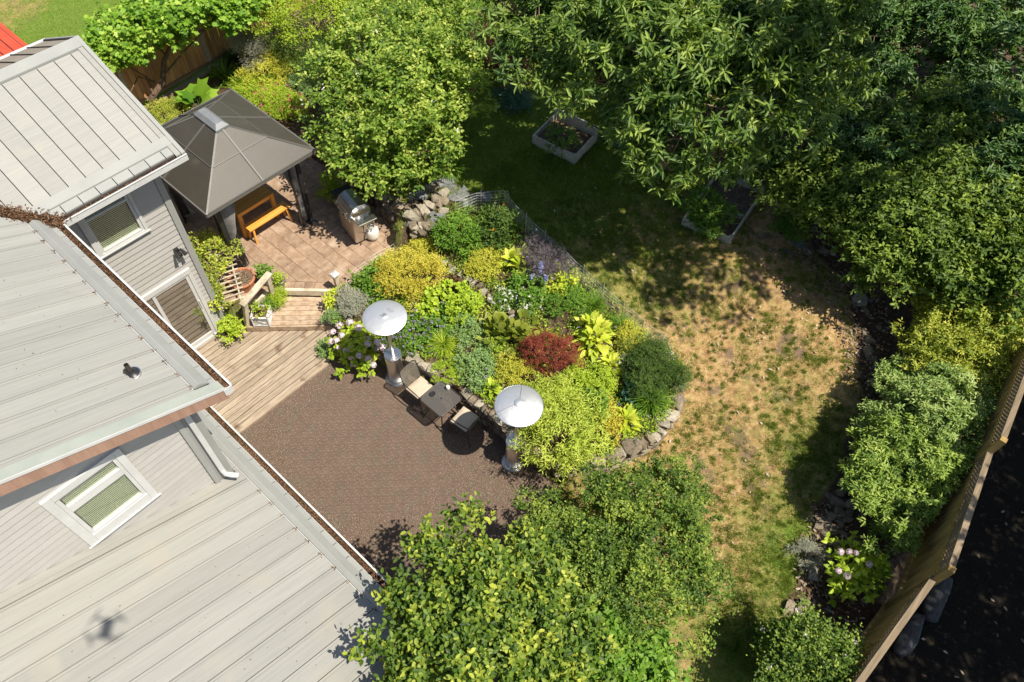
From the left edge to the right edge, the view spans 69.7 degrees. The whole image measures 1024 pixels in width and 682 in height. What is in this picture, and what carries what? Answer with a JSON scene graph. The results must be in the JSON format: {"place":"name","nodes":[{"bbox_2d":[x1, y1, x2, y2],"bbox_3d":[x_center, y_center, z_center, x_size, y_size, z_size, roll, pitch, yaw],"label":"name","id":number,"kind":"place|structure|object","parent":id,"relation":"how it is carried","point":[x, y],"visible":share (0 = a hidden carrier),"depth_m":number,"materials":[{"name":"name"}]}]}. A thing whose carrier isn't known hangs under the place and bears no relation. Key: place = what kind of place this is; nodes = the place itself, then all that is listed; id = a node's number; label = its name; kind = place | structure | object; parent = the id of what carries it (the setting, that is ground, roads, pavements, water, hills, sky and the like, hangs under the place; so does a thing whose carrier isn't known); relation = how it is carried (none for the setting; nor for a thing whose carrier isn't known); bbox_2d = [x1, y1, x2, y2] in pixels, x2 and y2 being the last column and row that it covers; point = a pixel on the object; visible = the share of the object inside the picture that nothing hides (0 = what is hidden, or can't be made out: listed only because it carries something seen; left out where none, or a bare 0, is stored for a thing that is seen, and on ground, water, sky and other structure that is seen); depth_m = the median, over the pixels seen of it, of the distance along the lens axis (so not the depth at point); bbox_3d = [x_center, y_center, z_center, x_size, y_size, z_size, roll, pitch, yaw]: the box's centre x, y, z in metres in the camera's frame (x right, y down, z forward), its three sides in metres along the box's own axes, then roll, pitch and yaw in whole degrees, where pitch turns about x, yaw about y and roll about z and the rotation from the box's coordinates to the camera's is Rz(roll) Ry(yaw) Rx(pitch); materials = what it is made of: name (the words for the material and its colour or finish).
{"place":"outdoors","nodes":[
{"label":"outdoors","id":0,"kind":"place"},
{"bbox_2d":[181,158,396,314],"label":"brick patio","id":1,"kind":"structure","parent":0,"point":[313,256],"depth_m":16.86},
{"bbox_2d":[206,240,244,310],"bbox_3d":[-6.114,-1.405,15.680,0.599,0.792,1.561,-16,57,-13],"label":"trellis","id":2,"kind":"object","parent":1,"relation":"on","point":[239,293],"visible":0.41,"depth_m":15.58,"materials":[{"name":"brown wood"}]},
{"bbox_2d":[188,219,245,311],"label":"climbing vine","id":3,"kind":"object","parent":2,"relation":"attached to","point":[213,239],"visible":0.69,"depth_m":15.35,"materials":[{"name":"green plant"}]},
{"bbox_2d":[160,88,317,268],"bbox_3d":[-6.161,-3.721,15.932,2.972,3.080,2.720,37,61,22],"label":"gazebo","id":4,"kind":"object","parent":1,"relation":"on","point":[233,156],"visible":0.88,"depth_m":14.83,"materials":[{"name":"grey metal"}]},
{"bbox_2d":[234,185,279,237],"bbox_3d":[-6.032,-3.062,16.905,0.750,0.740,0.980,37,61,22],"label":"picnic table","id":5,"kind":"object","parent":1,"relation":"on","point":[255,198],"visible":0.48,"depth_m":16.57,"materials":[{"name":"brown wood"}]},
{"bbox_2d":[243,201,292,243],"bbox_3d":[-5.566,-2.713,16.862,0.304,0.444,1.110,37,61,22],"label":"bench","id":6,"kind":"object","parent":1,"relation":"on","point":[265,217],"visible":1,"depth_m":16.69,"materials":[{"name":"brown wood"}]},
{"bbox_2d":[330,184,376,243],"bbox_3d":[-3.570,-2.817,16.598,0.592,1.118,1.320,-30,61,-21],"label":"gas grill","id":7,"kind":"object","parent":1,"relation":"on","point":[358,217],"visible":0.95,"depth_m":16.23,"materials":[{"name":"metal"}]},
{"bbox_2d":[240,356,567,681],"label":"dark patio","id":8,"kind":"structure","parent":0,"point":[370,468],"depth_m":14.14,"materials":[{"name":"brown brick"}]},
{"bbox_2d":[325,318,384,378],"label":"hydrangea","id":9,"kind":"object","parent":8,"relation":"on","point":[345,348],"visible":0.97,"depth_m":14.98,"materials":[{"name":"green plant"}]},
{"bbox_2d":[362,300,406,386],"bbox_3d":[-2.370,0.169,14.343,0.822,2.188,0.822,37,61,22],"label":"patio heater","id":10,"kind":"object","parent":8,"relation":"on","point":[388,318],"visible":0.96,"depth_m":13.56,"materials":[{"name":"metal"}]},
{"bbox_2d":[399,360,436,414],"bbox_3d":[-1.855,0.903,14.621,0.618,0.924,0.514,37,61,22],"label":"patio chair","id":11,"kind":"object","parent":8,"relation":"on","point":[409,374],"visible":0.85,"depth_m":14.55,"materials":[{"name":"brown metal"}]},
{"bbox_2d":[420,381,461,433],"bbox_3d":[-1.385,1.313,14.476,0.618,0.718,0.618,37,61,22],"label":"bistro table","id":12,"kind":"object","parent":8,"relation":"on","point":[443,402],"visible":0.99,"depth_m":14.19,"materials":[{"name":"grey metal"}]},
{"bbox_2d":[448,400,485,446],"bbox_3d":[-0.867,1.530,14.214,0.619,0.925,0.514,32,59,19],"label":"patio chair","id":13,"kind":"object","parent":8,"relation":"on","point":[465,420],"visible":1,"depth_m":14.19,"materials":[{"name":"brown metal"}]},
{"bbox_2d":[494,385,543,472],"bbox_3d":[0.087,1.680,13.332,0.844,2.245,0.844,37,61,22],"label":"patio heater","id":14,"kind":"object","parent":8,"relation":"on","point":[518,406],"visible":0.95,"depth_m":12.53,"materials":[{"name":"metal"}]},
{"bbox_2d":[510,484,632,615],"bbox_3d":[0.707,3.772,11.731,1.975,2.594,2.583,-2,55,-4],"label":"shrub","id":15,"kind":"object","parent":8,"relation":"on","point":[569,543],"visible":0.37,"depth_m":11.32,"materials":[{"name":"green plant"}]},
{"bbox_2d":[555,584,691,681],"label":"shrub","id":16,"kind":"object","parent":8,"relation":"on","point":[652,661],"visible":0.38,"depth_m":10.17,"materials":[{"name":"green plant"}]},
{"bbox_2d":[0,0,1023,681],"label":"lawn ground","id":17,"kind":"structure","parent":0,"point":[756,430],"depth_m":15.63,"materials":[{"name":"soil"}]},
{"bbox_2d":[0,22,26,56],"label":"shed","id":18,"kind":"structure","parent":17,"relation":"on","point":[10,41],"depth_m":16.96,"materials":[{"name":"red metal"}]},
{"bbox_2d":[144,96,189,124],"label":"shrub","id":19,"kind":"object","parent":17,"relation":"on","point":[166,104],"visible":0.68,"depth_m":18.88,"materials":[{"name":"green plant"}]},
{"bbox_2d":[79,0,283,107],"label":"grape vine","id":20,"kind":"object","parent":17,"relation":"on","point":[135,32],"visible":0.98,"depth_m":17.58,"materials":[{"name":"green plant"}]},
{"bbox_2d":[173,77,218,108],"bbox_3d":[-8.203,-6.303,18.988,1.118,0.709,1.227,2,55,-1],"label":"rhubarb","id":21,"kind":"object","parent":17,"relation":"on","point":[201,89],"visible":0.79,"depth_m":19.03,"materials":[{"name":"green plant"}]},
{"bbox_2d":[95,0,316,109],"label":"cedar fence","id":22,"kind":"object","parent":17,"relation":"on","point":[207,50],"visible":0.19,"depth_m":19.47,"materials":[{"name":"brown wood"}]},
{"bbox_2d":[0,35,439,681],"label":"house","id":23,"kind":"structure","parent":17,"relation":"on","point":[162,519],"depth_m":9.83,"materials":[{"name":"wood"}]},
{"bbox_2d":[39,447,160,549],"bbox_3d":[-5.243,1.981,9.402,0.185,1.387,1.067,37,61,22],"label":"window","id":24,"kind":"structure","parent":23,"relation":"in","point":[109,492],"depth_m":9.39,"materials":[{"name":"white paint"}]},
{"bbox_2d":[76,193,150,258],"bbox_3d":[-6.691,-2.058,12.185,0.185,1.242,0.995,37,61,22],"label":"window","id":25,"kind":"structure","parent":23,"relation":"in","point":[119,223],"depth_m":12.37,"materials":[{"name":"glass"}]},
{"bbox_2d":[142,267,218,348],"bbox_3d":[-6.807,-0.274,14.505,0.070,2.075,1.780,37,61,22],"label":"sliding door","id":26,"kind":"structure","parent":23,"relation":"in","point":[179,300],"depth_m":14.55,"materials":[{"name":"white paint"}]},
{"bbox_2d":[218,7,273,72],"bbox_3d":[-7.019,-7.846,19.383,1.494,1.968,2.327,-13,56,-12],"label":"juniper","id":27,"kind":"object","parent":17,"relation":"on","point":[243,38],"visible":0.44,"depth_m":19.04,"materials":[{"name":"green plant"}]},
{"bbox_2d":[232,70,279,105],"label":"shrub","id":28,"kind":"object","parent":17,"relation":"on","point":[249,89],"visible":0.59,"depth_m":18.95,"materials":[{"name":"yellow plant"}]},
{"bbox_2d":[196,330,334,433],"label":"deck","id":29,"kind":"structure","parent":17,"relation":"on","point":[263,373],"depth_m":15.27,"materials":[{"name":"brown wood"}]},
{"bbox_2d":[224,326,237,338],"bbox_3d":[-5.928,-0.172,15.625,0.316,0.160,0.318,37,61,22],"label":"dark pot","id":30,"kind":"object","parent":29,"relation":"on","point":[226,334],"visible":0.32,"depth_m":15.54,"materials":[{"name":"black ceramic"}]},
{"bbox_2d":[215,314,246,345],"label":"pot plant","id":31,"kind":"object","parent":30,"relation":"in","point":[229,329],"visible":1,"depth_m":15.34,"materials":[{"name":"green plant"}]},
{"bbox_2d":[231,45,307,90],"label":"spirea bush","id":32,"kind":"object","parent":17,"relation":"on","point":[270,63],"visible":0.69,"depth_m":19.12,"materials":[{"name":"yellow plant"}]},
{"bbox_2d":[248,81,309,122],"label":"yellow shrub","id":33,"kind":"object","parent":17,"relation":"on","point":[265,96],"visible":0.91,"depth_m":18.53,"materials":[{"name":"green plant"}]},
{"bbox_2d":[246,288,334,330],"bbox_3d":[-4.990,-0.675,15.935,2.297,0.400,0.928,-1,55,-3],"label":"step landing","id":34,"kind":"object","parent":17,"relation":"on","point":[298,313],"visible":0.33,"depth_m":15.87,"materials":[{"name":"brown wood"}]},
{"bbox_2d":[239,271,275,329],"bbox_3d":[-5.351,-0.821,15.521,0.308,1.142,0.920,27,58,16],"label":"handrail","id":35,"kind":"object","parent":34,"relation":"on","point":[256,288],"visible":0.84,"depth_m":15.18,"materials":[{"name":"brown wood"}]},
{"bbox_2d":[282,56,326,98],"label":"shrub","id":36,"kind":"object","parent":17,"relation":"on","point":[308,84],"visible":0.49,"depth_m":19.07,"materials":[{"name":"green plant"}]},
{"bbox_2d":[241,0,378,52],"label":"shrub","id":37,"kind":"object","parent":17,"relation":"on","point":[284,9],"visible":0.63,"depth_m":18.55,"materials":[{"name":"green plant"}]},
{"bbox_2d":[261,10,359,83],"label":"shrub","id":38,"kind":"object","parent":17,"relation":"on","point":[288,47],"visible":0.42,"depth_m":18.85,"materials":[{"name":"green plant"}]},
{"bbox_2d":[332,285,374,318],"bbox_3d":[-3.397,-0.836,15.613,0.930,0.521,0.924,23,57,13],"label":"sage","id":39,"kind":"object","parent":17,"relation":"on","point":[348,299],"visible":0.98,"depth_m":15.53,"materials":[{"name":"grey plant"}]},
{"bbox_2d":[348,255,397,302],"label":"shrub","id":40,"kind":"object","parent":17,"relation":"on","point":[365,272],"visible":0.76,"depth_m":15.78,"materials":[{"name":"green plant"}]},
{"bbox_2d":[325,144,450,238],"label":"stone wall","id":41,"kind":"structure","parent":17,"relation":"on","point":[388,209],"depth_m":16.57,"materials":[{"name":"stone"}]},
{"bbox_2d":[286,0,501,201],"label":"tree","id":42,"kind":"object","parent":17,"relation":"on","point":[395,48],"visible":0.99,"depth_m":15.53,"materials":[{"name":"green plant"}]},
{"bbox_2d":[370,243,448,313],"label":"spirea bush","id":43,"kind":"object","parent":17,"relation":"on","point":[418,262],"visible":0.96,"depth_m":15.64,"materials":[{"name":"yellow plant"}]},
{"bbox_2d":[386,311,443,356],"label":"geranium","id":44,"kind":"object","parent":17,"relation":"on","point":[408,334],"visible":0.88,"depth_m":15.00,"materials":[{"name":"green plant"}]},
{"bbox_2d":[414,300,460,341],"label":"geranium","id":45,"kind":"object","parent":17,"relation":"on","point":[439,323],"visible":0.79,"depth_m":15.11,"materials":[{"name":"green plant"}]},
{"bbox_2d":[414,275,478,320],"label":"coral bells","id":46,"kind":"object","parent":17,"relation":"on","point":[432,299],"visible":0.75,"depth_m":15.40,"materials":[{"name":"green plant"}]},
{"bbox_2d":[438,285,488,324],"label":"shrub","id":47,"kind":"object","parent":17,"relation":"on","point":[474,302],"visible":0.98,"depth_m":15.21,"materials":[{"name":"green plant"}]},
{"bbox_2d":[437,174,492,206],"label":"flagstone path","id":48,"kind":"structure","parent":17,"relation":"on","point":[452,184],"depth_m":16.91,"materials":[{"name":"grey stone"}]},
{"bbox_2d":[428,204,507,261],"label":"peony bush","id":49,"kind":"object","parent":17,"relation":"on","point":[452,225],"visible":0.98,"depth_m":16.04,"materials":[{"name":"green plant"}]},
{"bbox_2d":[448,309,489,348],"bbox_3d":[-0.861,-0.226,15.025,0.993,0.461,0.936,37,61,22],"label":"mint","id":50,"kind":"object","parent":17,"relation":"on","point":[464,325],"visible":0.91,"depth_m":14.97,"materials":[{"name":"green plant"}]},
{"bbox_2d":[453,341,498,393],"bbox_3d":[-0.725,0.473,14.635,0.942,0.502,1.276,8,55,3],"label":"sedum","id":51,"kind":"object","parent":17,"relation":"on","point":[475,370],"visible":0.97,"depth_m":14.54,"materials":[{"name":"green plant"}]},
{"bbox_2d":[461,241,505,283],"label":"spirea bush","id":52,"kind":"object","parent":17,"relation":"on","point":[478,262],"visible":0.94,"depth_m":15.83,"materials":[{"name":"yellow plant"}]},
{"bbox_2d":[342,491,630,681],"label":"lilac","id":53,"kind":"object","parent":17,"relation":"on","point":[467,620],"visible":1,"depth_m":9.30,"materials":[{"name":"green plant"}]},
{"bbox_2d":[471,196,521,251],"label":"shrub","id":54,"kind":"object","parent":17,"relation":"on","point":[499,219],"visible":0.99,"depth_m":16.08,"materials":[{"name":"green plant"}]},
{"bbox_2d":[466,10,541,96],"bbox_3d":[-0.336,-7.440,18.897,1.974,1.711,2.924,-18,57,-15],"label":"dark maple","id":55,"kind":"object","parent":17,"relation":"on","point":[496,65],"visible":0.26,"depth_m":18.40,"materials":[{"name":"green plant"}]},
{"bbox_2d":[472,308,539,350],"bbox_3d":[-0.093,-0.271,14.994,1.362,0.518,1.013,10,55,5],"label":"bergenia","id":56,"kind":"object","parent":17,"relation":"on","point":[502,322],"visible":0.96,"depth_m":14.95,"materials":[{"name":"green plant"}]},
{"bbox_2d":[333,202,679,457],"bbox_3d":[-0.059,-0.153,15.311,7.383,1.260,4.841,37,61,22],"label":"ground cover","id":57,"kind":"object","parent":17,"relation":"on","point":[589,361],"visible":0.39,"depth_m":15.19,"materials":[{"name":"green plant"}]},
{"bbox_2d":[337,325,686,478],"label":"stone wall","id":58,"kind":"structure","parent":17,"relation":"on","point":[633,450],"depth_m":14.23,"materials":[{"name":"stone"}]},
{"bbox_2d":[491,349,532,385],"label":"spirea bush","id":59,"kind":"object","parent":17,"relation":"on","point":[520,370],"visible":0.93,"depth_m":14.46,"materials":[{"name":"yellow plant"}]},
{"bbox_2d":[487,81,538,114],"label":"shrub","id":60,"kind":"object","parent":17,"relation":"on","point":[512,102],"visible":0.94,"depth_m":18.61,"materials":[{"name":"teal plant"}]},
{"bbox_2d":[497,243,539,273],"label":"hosta","id":61,"kind":"object","parent":17,"relation":"on","point":[516,260],"visible":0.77,"depth_m":15.85,"materials":[{"name":"yellow plant"}]},
{"bbox_2d":[501,266,550,306],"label":"shrub","id":62,"kind":"object","parent":17,"relation":"on","point":[534,292],"visible":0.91,"depth_m":15.41,"materials":[{"name":"green plant"}]},
{"bbox_2d":[508,228,580,286],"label":"smoke plant","id":63,"kind":"object","parent":17,"relation":"on","point":[546,250],"visible":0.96,"depth_m":15.60,"materials":[{"name":"purple plant"}]},
{"bbox_2d":[519,371,581,430],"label":"shrub","id":64,"kind":"object","parent":17,"relation":"on","point":[557,381],"visible":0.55,"depth_m":13.71,"materials":[{"name":"green plant"}]},
{"bbox_2d":[516,324,586,385],"bbox_3d":[0.797,0.186,14.517,1.526,0.978,1.356,37,61,22],"label":"japanese maple","id":65,"kind":"object","parent":17,"relation":"on","point":[536,342],"visible":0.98,"depth_m":14.42,"materials":[{"name":"red plant"}]},
{"bbox_2d":[455,191,669,348],"bbox_3d":[1.139,-1.597,15.866,5.734,1.078,1.045,37,61,22],"label":"wire fence","id":66,"kind":"object","parent":17,"relation":"on","point":[566,258],"visible":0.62,"depth_m":15.75,"materials":[{"name":"grey metal"}]},
{"bbox_2d":[507,379,619,482],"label":"bamboo","id":67,"kind":"object","parent":17,"relation":"on","point":[575,445],"visible":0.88,"depth_m":13.12,"materials":[{"name":"green plant"}]},
{"bbox_2d":[539,276,589,317],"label":"azalea","id":68,"kind":"object","parent":17,"relation":"on","point":[572,294],"visible":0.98,"depth_m":15.34,"materials":[{"name":"green plant"}]},
{"bbox_2d":[532,109,598,164],"bbox_3d":[1.293,-4.996,17.907,1.264,0.456,1.073,30,59,18],"label":"raised bed","id":69,"kind":"object","parent":17,"relation":"on","point":[587,137],"visible":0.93,"depth_m":17.94,"materials":[{"name":"wood"}]},
{"bbox_2d":[544,118,582,158],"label":"vegetables","id":70,"kind":"object","parent":69,"relation":"on","point":[558,134],"visible":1,"depth_m":17.67,"materials":[{"name":"green plant"}]},
{"bbox_2d":[561,353,620,424],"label":"shrub","id":71,"kind":"object","parent":17,"relation":"on","point":[589,379],"visible":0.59,"depth_m":14.18,"materials":[{"name":"green plant"}]},
{"bbox_2d":[571,310,616,363],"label":"hosta","id":72,"kind":"object","parent":17,"relation":"on","point":[595,327],"visible":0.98,"depth_m":14.90,"materials":[{"name":"yellow plant"}]},
{"bbox_2d":[588,392,627,446],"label":"spirea bush","id":73,"kind":"object","parent":17,"relation":"on","point":[611,423],"visible":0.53,"depth_m":13.87,"materials":[{"name":"yellow plant"}]},
{"bbox_2d":[613,318,647,354],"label":"shrub","id":74,"kind":"object","parent":17,"relation":"on","point":[625,332],"visible":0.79,"depth_m":15.01,"materials":[{"name":"yellow plant"}]},
{"bbox_2d":[614,403,648,441],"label":"hosta","id":75,"kind":"object","parent":17,"relation":"on","point":[629,411],"visible":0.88,"depth_m":13.98,"materials":[{"name":"yellow plant"}]},
{"bbox_2d":[548,449,737,663],"bbox_3d":[1.949,3.459,11.849,3.199,2.830,3.605,-2,55,-4],"label":"maple","id":76,"kind":"object","parent":17,"relation":"on","point":[678,518],"visible":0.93,"depth_m":10.97,"materials":[{"name":"green plant"}]},
{"bbox_2d":[622,382,679,424],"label":"day lily","id":77,"kind":"object","parent":17,"relation":"on","point":[640,402],"visible":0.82,"depth_m":14.18,"materials":[{"name":"green plant"}]},
{"bbox_2d":[617,331,695,409],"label":"shrub","id":78,"kind":"object","parent":17,"relation":"on","point":[661,379],"visible":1,"depth_m":14.24,"materials":[{"name":"green plant"}]},
{"bbox_2d":[458,0,887,205],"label":"cherry tree","id":79,"kind":"object","parent":17,"relation":"on","point":[705,45],"visible":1,"depth_m":13.07,"materials":[{"name":"green plant"}]},
{"bbox_2d":[681,172,763,243],"bbox_3d":[4.963,-3.136,17.306,1.184,0.320,2.052,29,58,17],"label":"raised bed","id":80,"kind":"object","parent":17,"relation":"on","point":[738,194],"visible":0.53,"depth_m":17.39,"materials":[{"name":"wood"}]},
{"bbox_2d":[675,183,746,239],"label":"vegetables","id":81,"kind":"object","parent":80,"relation":"on","point":[716,201],"visible":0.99,"depth_m":16.70,"materials":[{"name":"green plant"}]},
{"bbox_2d":[765,207,810,243],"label":"shrub","id":82,"kind":"object","parent":17,"relation":"on","point":[783,226],"visible":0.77,"depth_m":16.84,"materials":[{"name":"green plant"}]},
{"bbox_2d":[782,535,828,573],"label":"lavender","id":83,"kind":"object","parent":17,"relation":"on","point":[809,546],"visible":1,"depth_m":13.21,"materials":[{"name":"grey plant"}]},
{"bbox_2d":[745,590,873,681],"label":"rose bush","id":84,"kind":"object","parent":17,"relation":"on","point":[800,649],"visible":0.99,"depth_m":10.97,"materials":[{"name":"green plant"}]},
{"bbox_2d":[741,135,923,251],"bbox_3d":[6.793,-2.924,15.799,3.954,2.804,2.719,37,61,22],"label":"shrub","id":85,"kind":"object","parent":17,"relation":"on","point":[813,191],"visible":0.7,"depth_m":15.08,"materials":[{"name":"green plant"}]},
{"bbox_2d":[745,56,920,178],"bbox_3d":[6.995,-4.363,16.281,3.577,3.052,4.099,37,61,22],"label":"shrub","id":86,"kind":"object","parent":17,"relation":"on","point":[840,133],"visible":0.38,"depth_m":15.41,"materials":[{"name":"green plant"}]},
{"bbox_2d":[821,530,891,608],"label":"hydrangea","id":87,"kind":"object","parent":17,"relation":"on","point":[849,578],"visible":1,"depth_m":12.53,"materials":[{"name":"green plant"}]},
{"bbox_2d":[783,0,959,97],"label":"shrub","id":88,"kind":"object","parent":17,"relation":"on","point":[886,51],"visible":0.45,"depth_m":17.42,"materials":[{"name":"green plant"}]},
{"bbox_2d":[779,11,1014,627],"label":"leaf litter","id":89,"kind":"object","parent":17,"relation":"on","point":[820,503],"visible":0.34,"depth_m":15.33,"materials":[{"name":"brown plant"}]},
{"bbox_2d":[821,160,979,308],"bbox_3d":[7.969,-2.003,15.165,3.248,2.892,3.163,37,61,22],"label":"shrub","id":90,"kind":"object","parent":17,"relation":"on","point":[885,258],"visible":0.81,"depth_m":14.42,"materials":[{"name":"green plant"}]},
{"bbox_2d":[837,409,978,557],"bbox_3d":[6.757,2.387,13.144,2.086,2.029,3.073,37,61,22],"label":"shrub","id":91,"kind":"object","parent":17,"relation":"on","point":[890,493],"visible":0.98,"depth_m":12.59,"materials":[{"name":"green plant"}]},
{"bbox_2d":[849,346,1001,471],"bbox_3d":[7.655,1.282,13.733,2.304,1.858,3.134,37,61,22],"label":"shrub","id":92,"kind":"object","parent":17,"relation":"on","point":[923,393],"visible":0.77,"depth_m":13.33,"materials":[{"name":"green plant"}]},
{"bbox_2d":[844,69,1010,231],"bbox_3d":[9.187,-3.946,16.139,3.715,2.671,4.995,37,61,22],"label":"shrub","id":93,"kind":"object","parent":17,"relation":"on","point":[942,156],"visible":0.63,"depth_m":15.47,"materials":[{"name":"green plant"}]},
{"bbox_2d":[843,344,1023,681],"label":"lattice fence","id":94,"kind":"object","parent":17,"relation":"on","point":[930,565],"visible":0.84,"depth_m":12.02,"materials":[{"name":"brown wood"}]},
{"bbox_2d":[872,0,1023,116],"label":"shrub","id":95,"kind":"object","parent":17,"relation":"on","point":[985,27],"visible":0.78,"depth_m":17.24,"materials":[{"name":"green plant"}]},
{"bbox_2d":[890,270,1023,405],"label":"shrub","id":96,"kind":"object","parent":17,"relation":"on","point":[951,334],"visible":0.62,"depth_m":14.03,"materials":[{"name":"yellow plant"}]},
{"bbox_2d":[895,159,1023,338],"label":"shrub","id":97,"kind":"object","parent":17,"relation":"on","point":[992,227],"visible":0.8,"depth_m":14.10,"materials":[{"name":"green plant"}]},
{"bbox_2d":[924,75,1023,207],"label":"shrub","id":98,"kind":"object","parent":17,"relation":"on","point":[1005,152],"visible":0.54,"depth_m":15.59,"materials":[{"name":"green plant"}]},
{"bbox_2d":[865,394,1023,681],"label":"gravel yard","id":99,"kind":"structure","parent":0,"point":[976,648],"depth_m":13.66,"materials":[{"name":"black gravel"}]},
{"bbox_2d":[892,612,924,656],"bbox_3d":[7.122,5.234,13.212,0.361,0.380,0.957,32,59,19],"label":"boulder","id":100,"kind":"object","parent":99,"relation":"on","point":[905,642],"visible":0.84,"depth_m":13.05,"materials":[{"name":"grey stone"}]},
{"bbox_2d":[919,577,952,622],"bbox_3d":[7.843,4.744,13.608,0.397,0.404,1.075,32,59,19],"label":"boulder","id":101,"kind":"object","parent":99,"relation":"on","point":[932,605],"visible":0.71,"depth_m":13.43,"materials":[{"name":"grey stone"}]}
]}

